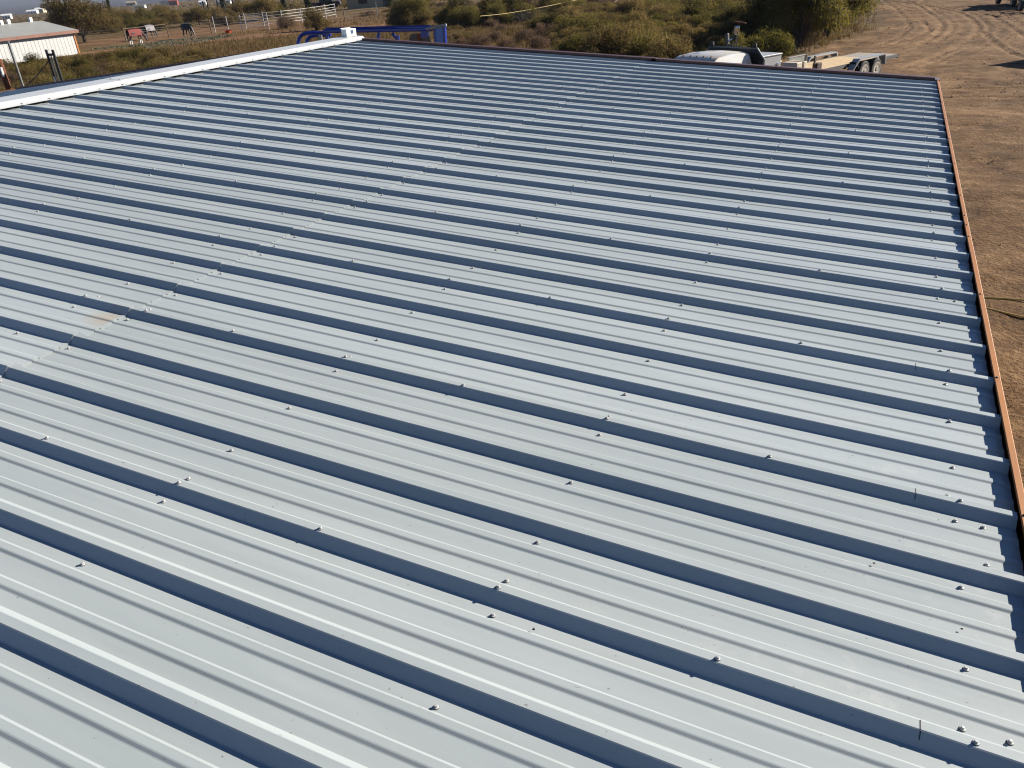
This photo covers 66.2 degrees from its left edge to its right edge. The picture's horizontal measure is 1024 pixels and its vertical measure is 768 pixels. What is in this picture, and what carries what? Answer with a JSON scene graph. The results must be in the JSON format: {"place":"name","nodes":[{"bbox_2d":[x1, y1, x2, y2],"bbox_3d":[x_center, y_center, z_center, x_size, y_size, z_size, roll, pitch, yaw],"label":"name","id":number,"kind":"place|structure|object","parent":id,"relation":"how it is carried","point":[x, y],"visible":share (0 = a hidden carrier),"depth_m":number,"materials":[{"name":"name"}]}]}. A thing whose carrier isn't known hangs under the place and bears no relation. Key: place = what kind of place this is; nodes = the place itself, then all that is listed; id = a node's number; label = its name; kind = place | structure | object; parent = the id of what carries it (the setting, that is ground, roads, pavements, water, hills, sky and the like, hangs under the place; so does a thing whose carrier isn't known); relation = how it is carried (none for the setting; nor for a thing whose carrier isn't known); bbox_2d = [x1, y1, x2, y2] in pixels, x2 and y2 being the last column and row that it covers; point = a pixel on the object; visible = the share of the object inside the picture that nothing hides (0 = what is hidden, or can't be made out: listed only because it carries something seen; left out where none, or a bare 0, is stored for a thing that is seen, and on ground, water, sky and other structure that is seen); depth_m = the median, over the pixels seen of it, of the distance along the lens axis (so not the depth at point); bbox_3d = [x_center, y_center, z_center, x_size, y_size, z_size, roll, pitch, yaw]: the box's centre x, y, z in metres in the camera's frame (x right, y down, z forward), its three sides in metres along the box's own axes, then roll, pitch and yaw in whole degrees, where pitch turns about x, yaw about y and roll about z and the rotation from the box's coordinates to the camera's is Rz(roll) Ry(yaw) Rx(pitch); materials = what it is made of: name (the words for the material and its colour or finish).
{"place":"outdoors","nodes":[
{"label":"outdoors","id":0,"kind":"place"},
{"bbox_2d":[0,0,193,14],"bbox_3d":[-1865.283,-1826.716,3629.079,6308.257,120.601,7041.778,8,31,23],"label":"mountains","id":1,"kind":"structure","parent":0,"point":[16,7],"depth_m":2546.09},
{"bbox_2d":[3,0,876,86],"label":"dry grass","id":2,"kind":"structure","parent":0,"point":[280,41],"depth_m":66.60,"materials":[{"name":"plant"}]},
{"bbox_2d":[0,36,1023,767],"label":"metal building","id":3,"kind":"structure","parent":0,"point":[370,402],"depth_m":2.82,"materials":[{"name":"paint"}]},
{"bbox_2d":[340,27,356,36],"bbox_3d":[-2.559,-5.501,12.286,0.144,0.127,0.200,17,35,35],"label":"packaging box","id":4,"kind":"object","parent":3,"relation":"on","point":[348,32],"visible":1,"depth_m":12.24,"materials":[{"name":"cardboard"}]},
{"bbox_2d":[0,0,1023,487],"bbox_3d":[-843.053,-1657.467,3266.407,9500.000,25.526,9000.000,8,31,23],"label":"ground","id":5,"kind":"structure","parent":0,"point":[992,192],"depth_m":27.53,"materials":[{"name":"soil"}]},
{"bbox_2d":[0,56,11,89],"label":"rusty pipe post","id":6,"kind":"object","parent":5,"relation":"on","point":[5,79],"visible":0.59,"depth_m":25.86,"materials":[{"name":"brown metal"}]},
{"bbox_2d":[7,41,23,85],"bbox_3d":[-16.357,-9.616,26.521,0.080,3.600,0.055,-3,28,3],"label":"steel pole","id":7,"kind":"object","parent":5,"relation":"on","point":[15,63],"visible":0.35,"depth_m":25.99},
{"bbox_2d":[8,65,41,76],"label":"desert bush","id":8,"kind":"object","parent":5,"relation":"on","point":[28,70],"visible":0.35,"depth_m":49.45,"materials":[{"name":"green plant"}]},
{"bbox_2d":[19,52,52,64],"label":"desert bush","id":9,"kind":"object","parent":5,"relation":"on","point":[31,58],"visible":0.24,"depth_m":56.76,"materials":[{"name":"green plant"}]},
{"bbox_2d":[0,17,79,63],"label":"metal shed","id":10,"kind":"structure","parent":5,"relation":"on","point":[33,37],"depth_m":71.44,"materials":[{"name":"white paint"}]},
{"bbox_2d":[26,72,56,84],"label":"desert bush","id":11,"kind":"object","parent":5,"relation":"on","point":[40,78],"visible":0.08,"depth_m":41.90,"materials":[{"name":"green plant"}]},
{"bbox_2d":[45,50,62,81],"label":"gate posts","id":12,"kind":"object","parent":5,"relation":"on","point":[48,55],"visible":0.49,"depth_m":26.16,"materials":[{"name":"black metal"}]},
{"bbox_2d":[38,63,72,75],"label":"desert bush","id":13,"kind":"object","parent":5,"relation":"on","point":[47,69],"visible":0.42,"depth_m":50.46,"materials":[{"name":"green plant"}]},
{"bbox_2d":[37,73,81,83],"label":"desert bush","id":14,"kind":"object","parent":5,"relation":"on","point":[67,77],"visible":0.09,"depth_m":40.04,"materials":[{"name":"green plant"}]},
{"bbox_2d":[37,0,119,41],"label":"mesquite tree","id":15,"kind":"object","parent":5,"relation":"on","point":[83,13],"visible":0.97,"depth_m":90.47,"materials":[{"name":"green plant"}]},
{"bbox_2d":[65,54,99,70],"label":"desert bush","id":16,"kind":"object","parent":5,"relation":"on","point":[82,61],"visible":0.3,"depth_m":51.39,"materials":[{"name":"green plant"}]},
{"bbox_2d":[74,64,103,77],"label":"desert bush","id":17,"kind":"object","parent":5,"relation":"on","point":[88,70],"visible":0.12,"depth_m":46.01,"materials":[{"name":"green plant"}]},
{"bbox_2d":[93,49,121,61],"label":"desert bush","id":18,"kind":"object","parent":5,"relation":"on","point":[105,56],"visible":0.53,"depth_m":59.16,"materials":[{"name":"green plant"}]},
{"bbox_2d":[96,11,127,33],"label":"desert bush","id":19,"kind":"object","parent":5,"relation":"on","point":[118,27],"visible":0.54,"depth_m":110.58,"materials":[{"name":"green plant"}]},
{"bbox_2d":[102,60,134,73],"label":"desert bush","id":20,"kind":"object","parent":5,"relation":"on","point":[117,67],"visible":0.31,"depth_m":46.85,"materials":[{"name":"green plant"}]},
{"bbox_2d":[120,12,140,29],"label":"desert bush","id":21,"kind":"object","parent":5,"relation":"on","point":[129,20],"visible":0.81,"depth_m":116.41,"materials":[{"name":"green plant"}]},
{"bbox_2d":[114,45,150,61],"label":"desert bush","id":22,"kind":"object","parent":5,"relation":"on","point":[128,53],"visible":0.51,"depth_m":56.94,"materials":[{"name":"green plant"}]},
{"bbox_2d":[126,29,147,44],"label":"horse","id":23,"kind":"object","parent":5,"relation":"on","point":[130,33],"visible":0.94,"depth_m":81.64},
{"bbox_2d":[132,4,155,27],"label":"desert bush","id":24,"kind":"object","parent":5,"relation":"on","point":[140,16],"visible":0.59,"depth_m":118.58,"materials":[{"name":"green plant"}]},
{"bbox_2d":[78,20,211,43],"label":"paddock fence","id":25,"kind":"object","parent":5,"relation":"on","point":[143,29],"visible":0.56,"depth_m":87.89,"materials":[{"name":"white wood"}]},
{"bbox_2d":[135,50,165,64],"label":"desert bush","id":26,"kind":"object","parent":5,"relation":"on","point":[150,57],"visible":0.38,"depth_m":54.47,"materials":[{"name":"green plant"}]},
{"bbox_2d":[147,17,169,31],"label":"desert bush","id":27,"kind":"object","parent":5,"relation":"on","point":[158,21],"visible":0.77,"depth_m":107.19,"materials":[{"name":"green plant"}]},
{"bbox_2d":[145,44,176,58],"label":"desert bush","id":28,"kind":"object","parent":5,"relation":"on","point":[167,52],"visible":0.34,"depth_m":57.01,"materials":[{"name":"green plant"}]},
{"bbox_2d":[91,34,233,49],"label":"strewn hay","id":29,"kind":"object","parent":5,"relation":"on","point":[174,40],"visible":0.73,"depth_m":80.41},
{"bbox_2d":[155,8,180,26],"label":"mesquite tree","id":30,"kind":"object","parent":5,"relation":"on","point":[169,17],"visible":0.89,"depth_m":117.04,"materials":[{"name":"green plant"}]},
{"bbox_2d":[180,23,194,37],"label":"horse","id":31,"kind":"object","parent":5,"relation":"on","point":[187,26],"visible":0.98,"depth_m":85.77},
{"bbox_2d":[172,54,202,62],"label":"desert bush","id":32,"kind":"object","parent":5,"relation":"on","point":[185,59],"visible":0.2,"depth_m":47.24,"materials":[{"name":"green plant"}]},
{"bbox_2d":[182,4,211,24],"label":"mesquite tree","id":33,"kind":"object","parent":5,"relation":"on","point":[200,13],"visible":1,"depth_m":114.07,"materials":[{"name":"green plant"}]},
{"bbox_2d":[182,46,214,60],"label":"desert bush","id":34,"kind":"object","parent":5,"relation":"on","point":[192,51],"visible":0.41,"depth_m":52.58,"materials":[{"name":"green plant"}]},
{"bbox_2d":[2,0,445,29],"bbox_3d":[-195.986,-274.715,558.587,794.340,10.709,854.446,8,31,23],"label":"brush","id":35,"kind":"object","parent":5,"relation":"on","point":[290,5],"visible":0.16,"depth_m":320.14,"materials":[{"name":"green plant"}]},
{"bbox_2d":[213,13,235,25],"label":"desert bush","id":36,"kind":"object","parent":5,"relation":"on","point":[221,21],"visible":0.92,"depth_m":106.60,"materials":[{"name":"green plant"}]},
{"bbox_2d":[225,0,253,18],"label":"mesquite tree","id":37,"kind":"object","parent":5,"relation":"on","point":[236,8],"visible":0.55,"depth_m":128.78,"materials":[{"name":"green plant"}]},
{"bbox_2d":[242,0,280,20],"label":"mesquite tree","id":38,"kind":"object","parent":5,"relation":"on","point":[262,6],"visible":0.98,"depth_m":110.83,"materials":[{"name":"green plant"}]},
{"bbox_2d":[212,4,335,32],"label":"pipe corral","id":39,"kind":"object","parent":5,"relation":"on","point":[239,16],"visible":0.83,"depth_m":95.21,"materials":[{"name":"metal"}]},
{"bbox_2d":[275,14,296,28],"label":"desert bush","id":40,"kind":"object","parent":5,"relation":"on","point":[284,21],"visible":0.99,"depth_m":89.58,"materials":[{"name":"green plant"}]},
{"bbox_2d":[301,5,333,29],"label":"desert bush","id":41,"kind":"object","parent":5,"relation":"on","point":[316,20],"visible":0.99,"depth_m":83.27,"materials":[{"name":"green plant"}]},
{"bbox_2d":[311,0,341,8],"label":"parked pickup","id":42,"kind":"object","parent":5,"relation":"on","point":[321,3],"visible":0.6,"depth_m":142.84,"materials":[{"name":"red paint"}]},
{"bbox_2d":[296,24,446,43],"bbox_3d":[-3.503,-7.486,20.681,4.200,3.631,0.900,3,29,9],"label":"blue steel frame","id":43,"kind":"object","parent":5,"relation":"on","point":[440,33],"visible":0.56,"depth_m":19.54,"materials":[{"name":"metal"}]},
{"bbox_2d":[347,0,418,9],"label":"house","id":44,"kind":"structure","parent":5,"relation":"on","point":[355,4],"depth_m":135.52,"materials":[{"name":"beige paint"}]},
{"bbox_2d":[392,13,420,25],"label":"desert bush","id":45,"kind":"object","parent":5,"relation":"on","point":[408,19],"visible":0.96,"depth_m":76.50,"materials":[{"name":"green plant"}]},
{"bbox_2d":[386,0,432,21],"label":"mesquite tree","id":46,"kind":"object","parent":5,"relation":"on","point":[406,7],"visible":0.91,"depth_m":77.00,"materials":[{"name":"green plant"}]},
{"bbox_2d":[413,11,434,24],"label":"desert bush","id":47,"kind":"object","parent":5,"relation":"on","point":[424,19],"visible":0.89,"depth_m":76.70,"materials":[{"name":"green plant"}]},
{"bbox_2d":[430,3,451,25],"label":"desert bush","id":48,"kind":"object","parent":5,"relation":"on","point":[436,17],"visible":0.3,"depth_m":74.37,"materials":[{"name":"green plant"}]},
{"bbox_2d":[437,0,480,26],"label":"desert bush","id":49,"kind":"object","parent":5,"relation":"on","point":[450,5],"visible":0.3,"depth_m":72.44,"materials":[{"name":"green plant"}]},
{"bbox_2d":[445,4,482,26],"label":"desert bush","id":50,"kind":"object","parent":5,"relation":"on","point":[464,17],"visible":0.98,"depth_m":70.65,"materials":[{"name":"green plant"}]},
{"bbox_2d":[464,34,492,45],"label":"desert bush","id":51,"kind":"object","parent":5,"relation":"on","point":[478,40],"visible":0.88,"depth_m":51.98,"materials":[{"name":"brown plant"}]},
{"bbox_2d":[476,0,511,24],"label":"desert bush","id":52,"kind":"object","parent":5,"relation":"on","point":[485,3],"visible":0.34,"depth_m":72.50,"materials":[{"name":"green plant"}]},
{"bbox_2d":[478,0,512,23],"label":"desert bush","id":53,"kind":"object","parent":5,"relation":"on","point":[491,11],"visible":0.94,"depth_m":71.49,"materials":[{"name":"green plant"}]},
{"bbox_2d":[485,30,509,41],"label":"desert bush","id":54,"kind":"object","parent":5,"relation":"on","point":[497,36],"visible":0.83,"depth_m":54.72,"materials":[{"name":"brown plant"}]},
{"bbox_2d":[497,38,518,47],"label":"desert bush","id":55,"kind":"object","parent":5,"relation":"on","point":[504,43],"visible":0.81,"depth_m":49.70,"materials":[{"name":"brown plant"}]},
{"bbox_2d":[502,0,543,23],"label":"desert bush","id":56,"kind":"object","parent":5,"relation":"on","point":[516,4],"visible":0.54,"depth_m":73.01,"materials":[{"name":"green plant"}]},
{"bbox_2d":[510,27,540,42],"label":"desert bush","id":57,"kind":"object","parent":5,"relation":"on","point":[526,34],"visible":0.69,"depth_m":53.14,"materials":[{"name":"brown plant"}]},
{"bbox_2d":[505,6,551,22],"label":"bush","id":58,"kind":"object","parent":5,"relation":"on","point":[518,19],"visible":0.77,"depth_m":71.41,"materials":[{"name":"plant"}]},
{"bbox_2d":[526,34,551,48],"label":"desert bush","id":59,"kind":"object","parent":5,"relation":"on","point":[539,40],"visible":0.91,"depth_m":48.08,"materials":[{"name":"brown plant"}]},
{"bbox_2d":[533,22,554,35],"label":"desert bush","id":60,"kind":"object","parent":5,"relation":"on","point":[540,28],"visible":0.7,"depth_m":56.67,"materials":[{"name":"brown plant"}]},
{"bbox_2d":[530,0,557,9],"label":"desert bush","id":61,"kind":"object","parent":5,"relation":"on","point":[543,3],"visible":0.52,"depth_m":84.80,"materials":[{"name":"green plant"}]},
{"bbox_2d":[525,10,563,31],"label":"desert bush","id":62,"kind":"object","parent":5,"relation":"on","point":[541,18],"visible":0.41,"depth_m":58.90,"materials":[{"name":"green plant"}]},
{"bbox_2d":[543,0,578,13],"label":"desert bush","id":63,"kind":"object","parent":5,"relation":"on","point":[562,4],"visible":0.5,"depth_m":78.78,"materials":[{"name":"green plant"}]},
{"bbox_2d":[544,3,584,30],"bbox_3d":[4.012,-27.127,58.381,4.178,2.224,3.459,-1,28,7],"label":"desert bush","id":64,"kind":"object","parent":5,"relation":"on","point":[569,9],"visible":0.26,"depth_m":58.28,"materials":[{"name":"green plant"}]},
{"bbox_2d":[544,25,586,41],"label":"desert bush","id":65,"kind":"object","parent":5,"relation":"on","point":[568,31],"visible":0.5,"depth_m":50.64,"materials":[{"name":"green plant"}]},
{"bbox_2d":[547,9,599,36],"bbox_3d":[4.436,-24.812,54.353,4.461,1.812,4.213,-18,31,-23],"label":"desert bush","id":66,"kind":"object","parent":5,"relation":"on","point":[583,21],"visible":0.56,"depth_m":53.71,"materials":[{"name":"green plant"}]},
{"bbox_2d":[555,28,599,51],"bbox_3d":[4.079,-19.026,43.985,3.352,1.653,3.433,16,34,33],"label":"desert bush","id":67,"kind":"object","parent":5,"relation":"on","point":[567,45],"visible":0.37,"depth_m":43.58,"materials":[{"name":"green plant"}]},
{"bbox_2d":[576,3,606,13],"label":"desert bush","id":68,"kind":"object","parent":5,"relation":"on","point":[598,8],"visible":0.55,"depth_m":72.64,"materials":[{"name":"green plant"}]},
{"bbox_2d":[583,17,617,32],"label":"desert bush","id":69,"kind":"object","parent":5,"relation":"on","point":[601,20],"visible":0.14,"depth_m":50.56,"materials":[{"name":"green plant"}]},
{"bbox_2d":[574,20,646,55],"bbox_3d":[5.095,-16.911,39.030,4.120,2.248,3.799,-3,28,3],"label":"desert bush","id":70,"kind":"object","parent":5,"relation":"on","point":[605,41],"visible":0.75,"depth_m":38.64,"materials":[{"name":"green plant"}]},
{"bbox_2d":[607,0,648,16],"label":"desert bush","id":71,"kind":"object","parent":5,"relation":"on","point":[625,6],"visible":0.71,"depth_m":66.56,"materials":[{"name":"green plant"}]},
{"bbox_2d":[613,18,647,34],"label":"desert bush","id":72,"kind":"object","parent":5,"relation":"on","point":[636,24],"visible":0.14,"depth_m":46.15,"materials":[{"name":"green plant"}]},
{"bbox_2d":[618,7,658,27],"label":"desert bush","id":73,"kind":"object","parent":5,"relation":"on","point":[631,16],"visible":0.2,"depth_m":49.49,"materials":[{"name":"green plant"}]},
{"bbox_2d":[612,30,681,55],"bbox_3d":[6.646,-16.803,39.153,3.699,1.657,3.243,2,29,12],"label":"desert bush","id":74,"kind":"object","parent":5,"relation":"on","point":[645,38],"visible":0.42,"depth_m":38.51,"materials":[{"name":"green plant"}]},
{"bbox_2d":[640,2,676,16],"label":"desert bush","id":75,"kind":"object","parent":5,"relation":"on","point":[656,8],"visible":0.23,"depth_m":58.83,"materials":[{"name":"green plant"}]},
{"bbox_2d":[647,18,679,27],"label":"desert bush","id":76,"kind":"object","parent":5,"relation":"on","point":[661,23],"visible":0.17,"depth_m":52.08,"materials":[{"name":"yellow plant"}]},
{"bbox_2d":[650,9,676,20],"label":"desert bush","id":77,"kind":"object","parent":5,"relation":"on","point":[655,16],"visible":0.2,"depth_m":57.00,"materials":[{"name":"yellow plant"}]},
{"bbox_2d":[642,31,697,58],"bbox_3d":[7.309,-14.946,35.414,3.278,1.836,2.642,-12,29,-14],"label":"desert bush","id":78,"kind":"object","parent":5,"relation":"on","point":[669,51],"visible":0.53,"depth_m":35.13,"materials":[{"name":"green plant"}]},
{"bbox_2d":[660,13,692,24],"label":"desert bush","id":79,"kind":"object","parent":5,"relation":"on","point":[681,19],"visible":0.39,"depth_m":53.76,"materials":[{"name":"green plant"}]},
{"bbox_2d":[665,22,708,36],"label":"desert bush","id":80,"kind":"object","parent":5,"relation":"on","point":[686,28],"visible":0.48,"depth_m":46.71,"materials":[{"name":"green plant"}]},
{"bbox_2d":[669,0,720,19],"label":"desert bush","id":81,"kind":"object","parent":5,"relation":"on","point":[697,8],"visible":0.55,"depth_m":55.75,"materials":[{"name":"green plant"}]},
{"bbox_2d":[684,10,715,27],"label":"desert bush","id":82,"kind":"object","parent":5,"relation":"on","point":[699,19],"visible":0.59,"depth_m":50.83,"materials":[{"name":"green plant"}]},
{"bbox_2d":[681,28,726,45],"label":"desert bush","id":83,"kind":"object","parent":5,"relation":"on","point":[699,38],"visible":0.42,"depth_m":44.19,"materials":[{"name":"green plant"}]},
{"bbox_2d":[694,21,721,32],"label":"desert bush","id":84,"kind":"object","parent":5,"relation":"on","point":[709,27],"visible":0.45,"depth_m":48.57,"materials":[{"name":"green plant"}]},
{"bbox_2d":[700,35,729,48],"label":"desert bush","id":85,"kind":"object","parent":5,"relation":"on","point":[716,39],"visible":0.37,"depth_m":41.09,"materials":[{"name":"green plant"}]},
{"bbox_2d":[675,41,764,64],"bbox_3d":[6.663,-9.732,25.113,7.170,2.105,2.540,-22,33,-30],"label":"flatbed truck","id":86,"kind":"object","parent":5,"relation":"on","point":[743,55],"visible":0.17,"depth_m":24.28,"materials":[{"name":"white paint"}]},
{"bbox_2d":[761,52,782,65],"bbox_3d":[7.952,-10.094,24.991,0.940,0.744,0.790,-22,33,-30],"label":"tool box","id":87,"kind":"object","parent":86,"relation":"on","point":[773,58],"visible":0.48,"depth_m":24.68,"materials":[{"name":"metal"}]},
{"bbox_2d":[711,0,751,22],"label":"desert bush","id":88,"kind":"object","parent":5,"relation":"on","point":[730,12],"visible":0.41,"depth_m":53.12,"materials":[{"name":"green plant"}]},
{"bbox_2d":[714,18,752,38],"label":"desert bush","id":89,"kind":"object","parent":5,"relation":"on","point":[728,24],"visible":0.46,"depth_m":44.85,"materials":[{"name":"green plant"}]},
{"bbox_2d":[715,30,751,46],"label":"desert bush","id":90,"kind":"object","parent":5,"relation":"on","point":[742,43],"visible":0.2,"depth_m":36.90,"materials":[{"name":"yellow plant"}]},
{"bbox_2d":[731,10,782,36],"bbox_3d":[14.532,-21.337,46.495,3.891,1.572,3.783,-2,28,4],"label":"desert bush","id":91,"kind":"object","parent":5,"relation":"on","point":[750,27],"visible":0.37,"depth_m":46.24,"materials":[{"name":"green plant"}]},
{"bbox_2d":[738,0,794,30],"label":"mesquite tree","id":92,"kind":"object","parent":5,"relation":"on","point":[757,5],"visible":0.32,"depth_m":45.47,"materials":[{"name":"green plant"}]},
{"bbox_2d":[747,25,797,58],"bbox_3d":[12.302,-16.302,37.697,2.863,1.685,2.732,-2,28,4],"label":"desert bush","id":93,"kind":"object","parent":5,"relation":"on","point":[777,42],"visible":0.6,"depth_m":37.13,"materials":[{"name":"green plant"}]},
{"bbox_2d":[765,21,808,40],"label":"desert bush","id":94,"kind":"object","parent":5,"relation":"on","point":[796,28],"visible":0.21,"depth_m":43.31,"materials":[{"name":"green plant"}]},
{"bbox_2d":[760,0,856,46],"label":"mesquite tree","id":95,"kind":"object","parent":5,"relation":"on","point":[817,12],"visible":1,"depth_m":39.09,"materials":[{"name":"green plant"}]},
{"bbox_2d":[784,0,883,37],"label":"mesquite tree","id":96,"kind":"object","parent":5,"relation":"on","point":[853,5],"visible":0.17,"depth_m":42.22,"materials":[{"name":"green plant"}]},
{"bbox_2d":[806,51,898,72],"bbox_3d":[11.777,-11.777,29.574,7.339,0.850,2.280,-23,33,-31],"label":"flat trailer","id":97,"kind":"object","parent":5,"relation":"on","point":[866,62],"visible":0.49,"depth_m":29.62,"materials":[{"name":"brown wood"}]},
{"bbox_2d":[782,60,806,67],"bbox_3d":[10.238,-11.540,28.492,0.620,0.285,0.640,-23,33,-31],"label":"white crate","id":98,"kind":"object","parent":97,"relation":"on","point":[801,64],"visible":0.53,"depth_m":28.30,"materials":[{"name":"beige paint"}]},
{"bbox_2d":[788,53,807,60],"bbox_3d":[10.521,-11.895,28.992,1.125,0.440,0.090,-23,33,-31],"label":"steel plate","id":99,"kind":"object","parent":97,"relation":"on","point":[802,57],"visible":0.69,"depth_m":28.98,"materials":[{"name":"metal"}]},
{"bbox_2d":[850,3,1023,436],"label":"clods","id":100,"kind":"object","parent":5,"relation":"on","point":[974,59],"visible":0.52,"depth_m":39.64,"materials":[{"name":"soil"}]},
{"bbox_2d":[725,21,746,46],"bbox_3d":[7.153,-10.742,25.283,0.138,1.719,0.796,-22,33,-30],"label":"clamp stand","id":101,"kind":"object","parent":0,"point":[735,33],"visible":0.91,"depth_m":25.05,"materials":[{"name":"metal"}]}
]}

